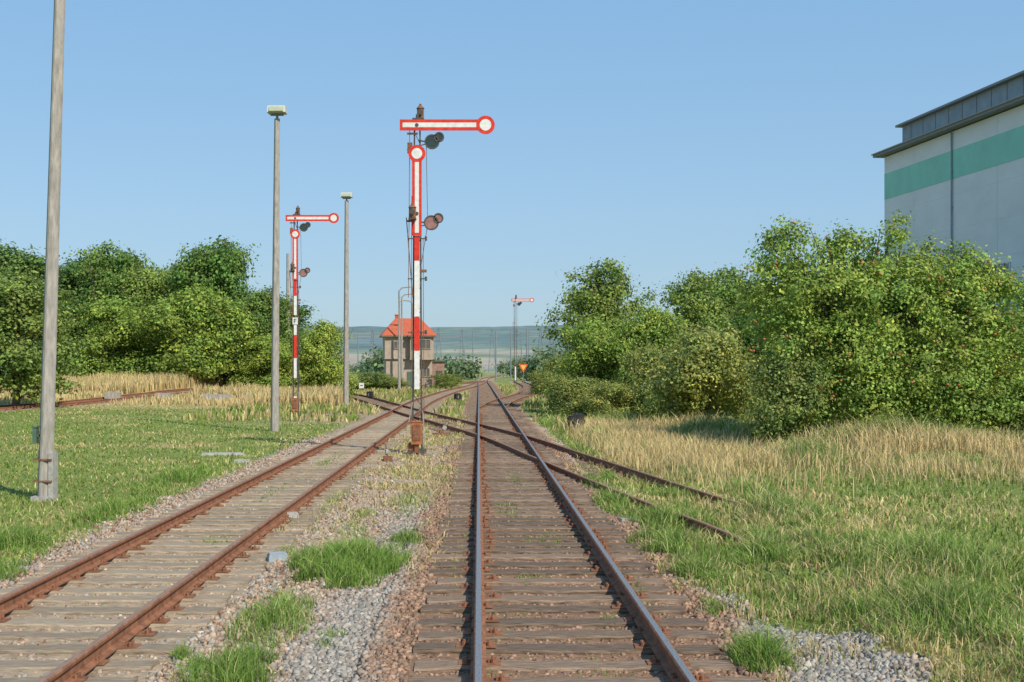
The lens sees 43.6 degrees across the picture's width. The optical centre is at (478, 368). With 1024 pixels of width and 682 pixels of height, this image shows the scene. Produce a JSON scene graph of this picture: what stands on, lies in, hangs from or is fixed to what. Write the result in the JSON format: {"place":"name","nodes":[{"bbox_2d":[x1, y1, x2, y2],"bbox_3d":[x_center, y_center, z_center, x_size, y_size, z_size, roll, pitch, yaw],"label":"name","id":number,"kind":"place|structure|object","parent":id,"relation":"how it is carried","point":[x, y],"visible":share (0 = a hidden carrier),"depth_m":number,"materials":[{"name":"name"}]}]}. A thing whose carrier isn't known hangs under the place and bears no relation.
{"place":"outdoors","nodes":[
{"label":"outdoors","id":0,"kind":"place"},
{"bbox_2d":[0,435,939,681],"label":"ballast gravel","id":1,"kind":"structure","parent":0,"point":[350,659],"depth_m":12.37,"materials":[{"name":"grey gravel"}]},
{"bbox_2d":[267,551,287,561],"bbox_3d":[-2.500,2.370,15.900,0.252,0.160,0.198,0,0,-17],"label":"cable cover","id":2,"kind":"object","parent":1,"relation":"on","point":[273,556],"visible":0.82,"depth_m":15.82,"materials":[{"name":"concrete"}]},
{"bbox_2d":[287,511,298,517],"bbox_3d":[-3.000,2.376,20.500,0.216,0.144,0.176,0,0,-23],"label":"cable cover","id":3,"kind":"object","parent":1,"relation":"on","point":[292,514],"visible":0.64,"depth_m":20.44,"materials":[{"name":"concrete"}]},
{"bbox_2d":[618,518,638,522],"bbox_3d":[2.350,2.398,20.000,0.324,0.112,0.176,0,0,-11],"label":"cable cover","id":4,"kind":"object","parent":1,"relation":"on","point":[622,519],"visible":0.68,"depth_m":19.96,"materials":[{"name":"concrete"}]},
{"bbox_2d":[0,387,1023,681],"bbox_3d":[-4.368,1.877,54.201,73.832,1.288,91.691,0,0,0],"label":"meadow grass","id":5,"kind":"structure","parent":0,"point":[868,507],"depth_m":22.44,"materials":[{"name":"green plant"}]},
{"bbox_2d":[0,370,1023,681],"bbox_3d":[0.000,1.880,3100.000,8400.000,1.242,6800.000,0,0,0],"label":"ground","id":6,"kind":"structure","parent":0,"point":[538,428],"depth_m":20.84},
{"bbox_2d":[9,303,74,376],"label":"broadleaf tree","id":7,"kind":"object","parent":6,"relation":"on","point":[59,337],"depth_m":103.58,"materials":[{"name":"green plant"}]},
{"bbox_2d":[0,238,88,350],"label":"broadleaf tree","id":8,"kind":"object","parent":6,"relation":"on","point":[8,257],"visible":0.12,"depth_m":108.39,"materials":[{"name":"green plant"}]},
{"bbox_2d":[0,263,92,406],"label":"broadleaf tree","id":9,"kind":"object","parent":6,"relation":"on","point":[20,357],"visible":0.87,"depth_m":73.00,"materials":[{"name":"green plant"}]},
{"bbox_2d":[31,0,64,501],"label":"utility pole","id":10,"kind":"object","parent":6,"relation":"on","point":[47,460],"visible":0.88,"depth_m":23.76,"materials":[{"name":"weathered wood"},{"name":"concrete"},{"name":"steel"}]},
{"bbox_2d":[57,250,93,350],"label":"broadleaf tree","id":11,"kind":"object","parent":6,"relation":"on","point":[69,277],"visible":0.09,"depth_m":116.07,"materials":[{"name":"green plant"}]},
{"bbox_2d":[62,291,163,377],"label":"broadleaf tree","id":12,"kind":"object","parent":6,"relation":"on","point":[113,324],"visible":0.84,"depth_m":101.70,"materials":[{"name":"green plant"}]},
{"bbox_2d":[104,392,121,398],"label":"concrete block","id":13,"kind":"object","parent":6,"relation":"on","point":[110,395],"depth_m":82.08,"materials":[{"name":"grey concrete"}]},
{"bbox_2d":[58,239,168,373],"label":"broadleaf tree","id":14,"kind":"object","parent":6,"relation":"on","point":[100,267],"visible":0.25,"depth_m":110.22,"materials":[{"name":"green plant"}]},
{"bbox_2d":[96,262,188,362],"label":"broadleaf tree","id":15,"kind":"object","parent":6,"relation":"on","point":[151,283],"visible":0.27,"depth_m":107.66,"materials":[{"name":"green plant"}]},
{"bbox_2d":[155,393,170,398],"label":"concrete block","id":16,"kind":"object","parent":6,"relation":"on","point":[161,395],"depth_m":82.93,"materials":[{"name":"grey concrete"}]},
{"bbox_2d":[156,257,189,286],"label":"broadleaf tree","id":17,"kind":"object","parent":6,"relation":"on","point":[174,266],"visible":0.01,"depth_m":117.20,"materials":[{"name":"green plant"}]},
{"bbox_2d":[125,279,264,382],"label":"broadleaf tree","id":18,"kind":"object","parent":6,"relation":"on","point":[210,347],"visible":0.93,"depth_m":99.87,"materials":[{"name":"green plant"}]},
{"bbox_2d":[202,394,217,400],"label":"concrete block","id":19,"kind":"object","parent":6,"relation":"on","point":[209,396],"depth_m":84.61,"materials":[{"name":"grey concrete"}]},
{"bbox_2d":[134,235,309,383],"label":"broadleaf tree","id":20,"kind":"object","parent":6,"relation":"on","point":[213,265],"visible":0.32,"depth_m":107.36,"materials":[{"name":"green plant"}]},
{"bbox_2d":[200,452,244,455],"bbox_3d":[-7.200,2.410,36.000,1.224,0.080,0.330,0,0,-6],"label":"cable cover","id":21,"kind":"object","parent":6,"relation":"on","point":[222,453],"visible":0.96,"depth_m":35.87,"materials":[{"name":"concrete"}]},
{"bbox_2d":[217,394,231,399],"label":"concrete block","id":22,"kind":"object","parent":6,"relation":"on","point":[225,396],"depth_m":85.45,"materials":[{"name":"grey concrete"}]},
{"bbox_2d":[234,459,249,462],"bbox_3d":[-6.100,2.398,33.000,0.432,0.112,0.220,0,0,-6],"label":"cable cover","id":23,"kind":"object","parent":6,"relation":"on","point":[242,460],"visible":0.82,"depth_m":32.90,"materials":[{"name":"concrete"}]},
{"bbox_2d":[0,380,484,410],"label":"railway track","id":24,"kind":"structure","parent":6,"relation":"on","point":[90,401],"depth_m":79.60,"materials":[{"name":"brown metal"}]},
{"bbox_2d":[0,381,487,681],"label":"railway track","id":25,"kind":"structure","parent":6,"relation":"on","point":[384,427],"depth_m":15.38,"materials":[{"name":"brown wood"}]},
{"bbox_2d":[226,285,303,385],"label":"broadleaf tree","id":26,"kind":"object","parent":6,"relation":"on","point":[258,305],"visible":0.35,"depth_m":104.20,"materials":[{"name":"green plant"}]},
{"bbox_2d":[226,330,308,387],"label":"broadleaf tree","id":27,"kind":"object","parent":6,"relation":"on","point":[262,346],"visible":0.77,"depth_m":100.94,"materials":[{"name":"green plant"}]},
{"bbox_2d":[267,105,286,430],"bbox_3d":[-7.810,-3.810,49.564,0.720,12.860,0.592,0,0,0],"label":"lamp post","id":28,"kind":"object","parent":6,"relation":"on","point":[276,110],"visible":0.98,"depth_m":49.52,"materials":[{"name":"concrete"}]},
{"bbox_2d":[286,253,289,333],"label":"utility pole","id":29,"kind":"object","parent":6,"relation":"on","point":[287,273],"visible":0.35,"depth_m":109.91,"materials":[{"name":"concrete"}]},
{"bbox_2d":[279,293,318,365],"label":"broadleaf tree","id":30,"kind":"object","parent":6,"relation":"on","point":[303,310],"visible":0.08,"depth_m":114.16,"materials":[{"name":"green plant"}]},
{"bbox_2d":[286,206,338,415],"bbox_3d":[-8.300,-2.835,63.938,2.660,10.650,0.796,0,0,0],"label":"semaphore signal","id":31,"kind":"object","parent":6,"relation":"on","point":[304,227],"visible":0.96,"depth_m":63.84,"materials":[{"name":"paint"}]},
{"bbox_2d":[289,318,360,395],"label":"broadleaf tree","id":32,"kind":"object","parent":6,"relation":"on","point":[319,365],"visible":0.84,"depth_m":102.46,"materials":[{"name":"green plant"}]},
{"bbox_2d":[116,339,569,380],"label":"distant woodland","id":33,"kind":"object","parent":6,"relation":"on","point":[453,366],"visible":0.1,"depth_m":242.39,"materials":[{"name":"green plant"}]},
{"bbox_2d":[340,192,352,405],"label":"lamp post","id":34,"kind":"object","parent":6,"relation":"on","point":[346,195],"visible":0.96,"depth_m":79.90,"materials":[{"name":"concrete"}]},
{"bbox_2d":[355,334,360,372],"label":"telegraph pole","id":35,"kind":"object","parent":6,"relation":"on","point":[358,354],"visible":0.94,"depth_m":349.93,"materials":[{"name":"wood"}]},
{"bbox_2d":[366,391,373,396],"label":"switch lantern","id":36,"kind":"object","parent":6,"relation":"on","point":[369,393],"visible":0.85,"depth_m":99.87,"materials":[{"name":"paint"}]},
{"bbox_2d":[363,329,381,357],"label":"power pylon","id":37,"kind":"object","parent":6,"relation":"on","point":[371,341],"visible":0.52,"depth_m":699.65,"materials":[{"name":"metal"}]},
{"bbox_2d":[350,371,396,389],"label":"bush","id":38,"kind":"object","parent":6,"relation":"on","point":[368,379],"visible":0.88,"depth_m":136.52,"materials":[{"name":"green plant"}]},
{"bbox_2d":[381,445,393,461],"bbox_3d":[-2.351,2.220,33.006,0.250,0.481,0.612,0,0,-13],"label":"points lever","id":39,"kind":"object","parent":6,"relation":"on","point":[387,458],"visible":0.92,"depth_m":32.94,"materials":[{"name":"metal"}]},
{"bbox_2d":[380,377,410,387],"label":"bush","id":40,"kind":"object","parent":6,"relation":"on","point":[395,384],"visible":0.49,"depth_m":145.07,"materials":[{"name":"green plant"}]},
{"bbox_2d":[398,286,412,390],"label":"street lamp","id":41,"kind":"object","parent":6,"relation":"on","point":[399,372],"visible":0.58,"depth_m":131.93,"materials":[{"name":"metal"}]},
{"bbox_2d":[401,294,410,381],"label":"street lamp","id":42,"kind":"object","parent":6,"relation":"on","point":[402,335],"visible":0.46,"depth_m":147.92,"materials":[{"name":"metal"}]},
{"bbox_2d":[379,314,436,387],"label":"signal box","id":43,"kind":"object","parent":6,"relation":"on","point":[389,335],"visible":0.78,"depth_m":149.82,"materials":[{"name":"beige tile"}]},
{"bbox_2d":[393,341,400,348],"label":"window","id":44,"kind":"structure","parent":43,"relation":"in","point":[395,342],"depth_m":149.61,"materials":[{"name":"grey glass"}]},
{"bbox_2d":[407,372,411,386],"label":"door","id":45,"kind":"structure","parent":43,"relation":"in","point":[409,378],"depth_m":149.94,"materials":[{"name":"green paint"}]},
{"bbox_2d":[422,368,429,376],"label":"window","id":46,"kind":"structure","parent":43,"relation":"in","point":[426,371],"depth_m":150.19,"materials":[{"name":"grey glass"}]},
{"bbox_2d":[422,339,430,348],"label":"window","id":47,"kind":"structure","parent":43,"relation":"in","point":[427,342],"depth_m":149.17,"materials":[{"name":"grey glass"}]},
{"bbox_2d":[432,361,445,383],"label":"brick shed","id":48,"kind":"structure","parent":6,"relation":"on","point":[437,367],"depth_m":178.00,"materials":[{"name":"brick"}]},
{"bbox_2d":[434,327,447,358],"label":"power pylon","id":49,"kind":"object","parent":6,"relation":"on","point":[437,334],"visible":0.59,"depth_m":639.48,"materials":[{"name":"metal"}]},
{"bbox_2d":[432,423,449,435],"bbox_3d":[-1.344,2.180,46.001,0.612,0.481,0.250,0,0,-11],"label":"points lever","id":50,"kind":"object","parent":6,"relation":"on","point":[444,427],"visible":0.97,"depth_m":45.91,"materials":[{"name":"metal"}]},
{"bbox_2d":[427,372,464,388],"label":"bush","id":51,"kind":"object","parent":6,"relation":"on","point":[447,380],"visible":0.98,"depth_m":149.09,"materials":[{"name":"green plant"}]},
{"bbox_2d":[400,104,494,455],"bbox_3d":[-0.880,-2.495,35.938,2.660,9.970,0.796,0,0,0],"label":"semaphore signal","id":52,"kind":"object","parent":6,"relation":"on","point":[481,124],"visible":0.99,"depth_m":35.84,"materials":[{"name":"paint"}]},
{"bbox_2d":[454,393,461,401],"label":"switch lantern","id":53,"kind":"object","parent":6,"relation":"on","point":[457,396],"visible":0.77,"depth_m":91.88,"materials":[{"name":"paint"}]},
{"bbox_2d":[453,329,470,362],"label":"power pylon","id":54,"kind":"object","parent":6,"relation":"on","point":[460,344],"visible":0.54,"depth_m":699.45,"materials":[{"name":"metal"}]},
{"bbox_2d":[460,331,466,361],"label":"telegraph pole","id":55,"kind":"object","parent":6,"relation":"on","point":[463,332],"visible":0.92,"depth_m":289.89,"materials":[{"name":"wood"}]},
{"bbox_2d":[472,331,475,376],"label":"telegraph pole","id":56,"kind":"object","parent":6,"relation":"on","point":[472,346],"visible":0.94,"depth_m":329.92,"materials":[{"name":"wood"}]},
{"bbox_2d":[488,328,494,371],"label":"power pylon","id":57,"kind":"object","parent":6,"relation":"on","point":[492,350],"visible":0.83,"depth_m":758.83,"materials":[{"name":"metal"}]},
{"bbox_2d":[492,331,499,379],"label":"telegraph pole","id":58,"kind":"object","parent":6,"relation":"on","point":[495,332],"visible":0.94,"depth_m":259.91,"materials":[{"name":"wood"}]},
{"bbox_2d":[477,381,540,408],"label":"railway track","id":59,"kind":"structure","parent":6,"relation":"on","point":[518,396],"depth_m":102.34,"materials":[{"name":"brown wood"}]},
{"bbox_2d":[509,332,510,378],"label":"telegraph pole","id":60,"kind":"object","parent":6,"relation":"on","point":[510,355],"visible":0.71,"depth_m":299.88,"materials":[{"name":"wood"}]},
{"bbox_2d":[0,370,1023,681],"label":"tall dry grass","id":61,"kind":"structure","parent":6,"relation":"on","point":[634,440],"depth_m":32.15,"materials":[{"name":"beige plant"}]},
{"bbox_2d":[521,331,522,377],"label":"telegraph pole","id":62,"kind":"object","parent":6,"relation":"on","point":[521,345],"visible":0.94,"depth_m":329.87,"materials":[{"name":"wood"}]},
{"bbox_2d":[511,295,533,386],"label":"semaphore signal","id":63,"kind":"object","parent":6,"relation":"on","point":[515,372],"visible":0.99,"depth_m":149.88,"materials":[{"name":"paint"}]},
{"bbox_2d":[519,364,527,394],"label":"warning sign","id":64,"kind":"object","parent":6,"relation":"on","point":[523,367],"visible":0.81,"depth_m":111.98,"materials":[{"name":"orange metal"}]},
{"bbox_2d":[522,328,530,380],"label":"telegraph pole","id":65,"kind":"object","parent":6,"relation":"on","point":[526,330],"visible":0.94,"depth_m":239.89,"materials":[{"name":"wood"}]},
{"bbox_2d":[534,328,546,351],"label":"power pylon","id":66,"kind":"object","parent":6,"relation":"on","point":[540,336],"visible":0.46,"depth_m":619.47,"materials":[{"name":"metal"}]},
{"bbox_2d":[524,370,559,394],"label":"bush","id":67,"kind":"object","parent":6,"relation":"on","point":[538,378],"visible":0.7,"depth_m":115.31,"materials":[{"name":"green plant"}]},
{"bbox_2d":[534,354,569,390],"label":"bush","id":68,"kind":"object","parent":6,"relation":"on","point":[551,364],"visible":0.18,"depth_m":119.35,"materials":[{"name":"green plant"}]},
{"bbox_2d":[541,372,603,417],"bbox_3d":[4.646,1.360,61.789,3.285,2.375,3.701,0,0,-36],"label":"bush","id":69,"kind":"object","parent":6,"relation":"on","point":[569,403],"visible":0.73,"depth_m":61.42,"materials":[{"name":"green plant"}]},
{"bbox_2d":[567,413,584,428],"bbox_3d":[3.808,2.145,49.615,0.714,0.819,0.408,0,0,-29],"label":"switch lantern","id":70,"kind":"object","parent":6,"relation":"on","point":[578,417],"visible":0.45,"depth_m":49.45,"materials":[{"name":"paint"}]},
{"bbox_2d":[539,312,632,414],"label":"bush","id":71,"kind":"object","parent":6,"relation":"on","point":[590,338],"visible":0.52,"depth_m":67.26,"materials":[{"name":"green plant"}]},
{"bbox_2d":[410,375,762,681],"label":"railway track","id":72,"kind":"structure","parent":6,"relation":"on","point":[602,555],"depth_m":14.14,"materials":[{"name":"brown wood"}]},
{"bbox_2d":[349,393,833,576],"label":"railway track","id":73,"kind":"structure","parent":6,"relation":"on","point":[595,460],"depth_m":31.79,"materials":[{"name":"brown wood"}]},
{"bbox_2d":[532,256,652,396],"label":"broadleaf tree","id":74,"kind":"object","parent":6,"relation":"on","point":[600,297],"visible":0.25,"depth_m":75.72,"materials":[{"name":"green plant"}]},
{"bbox_2d":[578,378,641,416],"bbox_3d":[6.234,1.524,59.257,2.945,2.149,3.318,0,0,41],"label":"bush","id":75,"kind":"object","parent":6,"relation":"on","point":[605,396],"visible":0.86,"depth_m":58.69,"materials":[{"name":"green plant"}]},
{"bbox_2d":[602,299,691,406],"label":"broadleaf tree","id":76,"kind":"object","parent":6,"relation":"on","point":[649,325],"visible":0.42,"depth_m":65.11,"materials":[{"name":"green plant"}]},
{"bbox_2d":[616,340,681,418],"bbox_3d":[8.122,0.597,59.644,3.625,3.845,4.084,0,0,10],"label":"bush","id":77,"kind":"object","parent":6,"relation":"on","point":[647,361],"visible":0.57,"depth_m":59.19,"materials":[{"name":"green plant"}]},
{"bbox_2d":[630,267,734,397],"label":"broadleaf tree","id":78,"kind":"object","parent":6,"relation":"on","point":[695,306],"visible":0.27,"depth_m":71.03,"materials":[{"name":"green plant"}]},
{"bbox_2d":[629,320,762,420],"bbox_3d":[8.922,0.246,51.887,5.616,4.410,4.984,0,0,0],"label":"bush","id":79,"kind":"object","parent":6,"relation":"on","point":[699,363],"visible":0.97,"depth_m":50.98,"materials":[{"name":"green plant"}]},
{"bbox_2d":[688,263,763,400],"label":"broadleaf tree","id":80,"kind":"object","parent":6,"relation":"on","point":[732,276],"visible":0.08,"depth_m":79.61,"materials":[{"name":"green plant"}]},
{"bbox_2d":[713,281,796,412],"bbox_3d":[13.512,-1.050,60.042,5.707,6.609,5.833,0,0,31],"label":"broadleaf tree","id":81,"kind":"object","parent":6,"relation":"on","point":[745,350],"visible":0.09,"depth_m":59.62,"materials":[{"name":"green plant"}]},
{"bbox_2d":[734,353,840,443],"bbox_3d":[9.226,0.920,38.496,3.172,2.940,3.574,0,0,27],"label":"bush","id":82,"kind":"object","parent":6,"relation":"on","point":[781,415],"visible":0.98,"depth_m":37.94,"materials":[{"name":"green plant"}]},
{"bbox_2d":[775,346,856,424],"bbox_3d":[12.234,0.435,46.290,3.398,3.619,3.829,0,0,-16],"label":"bush","id":83,"kind":"object","parent":6,"relation":"on","point":[836,419],"visible":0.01,"depth_m":45.57,"materials":[{"name":"green plant"}]},
{"bbox_2d":[722,209,1023,434],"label":"bush","id":84,"kind":"object","parent":6,"relation":"on","point":[882,367],"visible":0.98,"depth_m":38.73,"materials":[{"name":"green plant"}]},
{"bbox_2d":[842,302,1022,424],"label":"broadleaf tree","id":85,"kind":"object","parent":6,"relation":"on","point":[957,389],"depth_m":45.92,"materials":[{"name":"green plant"}]},
{"bbox_2d":[871,70,1023,315],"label":"warehouse","id":86,"kind":"structure","parent":6,"relation":"on","point":[953,170],"depth_m":87.22,"materials":[{"name":"metal"}]},
{"bbox_2d":[991,261,1010,276],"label":"window","id":87,"kind":"structure","parent":86,"relation":"in","point":[1003,264],"depth_m":82.12,"materials":[{"name":"grey glass"}]},
{"bbox_2d":[987,266,1023,424],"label":"broadleaf tree","id":88,"kind":"object","parent":6,"relation":"on","point":[1021,297],"visible":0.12,"depth_m":45.08,"materials":[{"name":"green plant"}]},
{"bbox_2d":[991,375,1023,434],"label":"bush","id":89,"kind":"object","parent":6,"relation":"on","point":[1021,419],"visible":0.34,"depth_m":38.01,"materials":[{"name":"green plant"}]},
{"bbox_2d":[0,0,1023,326],"label":"sky","id":90,"kind":"structure","parent":0,"point":[662,136],"materials":[{"name":"blue"}]},
{"bbox_2d":[302,325,781,370],"bbox_3d":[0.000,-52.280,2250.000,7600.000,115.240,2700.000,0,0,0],"label":"hills","id":91,"kind":"structure","parent":0,"point":[482,337],"depth_m":1777.05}
]}

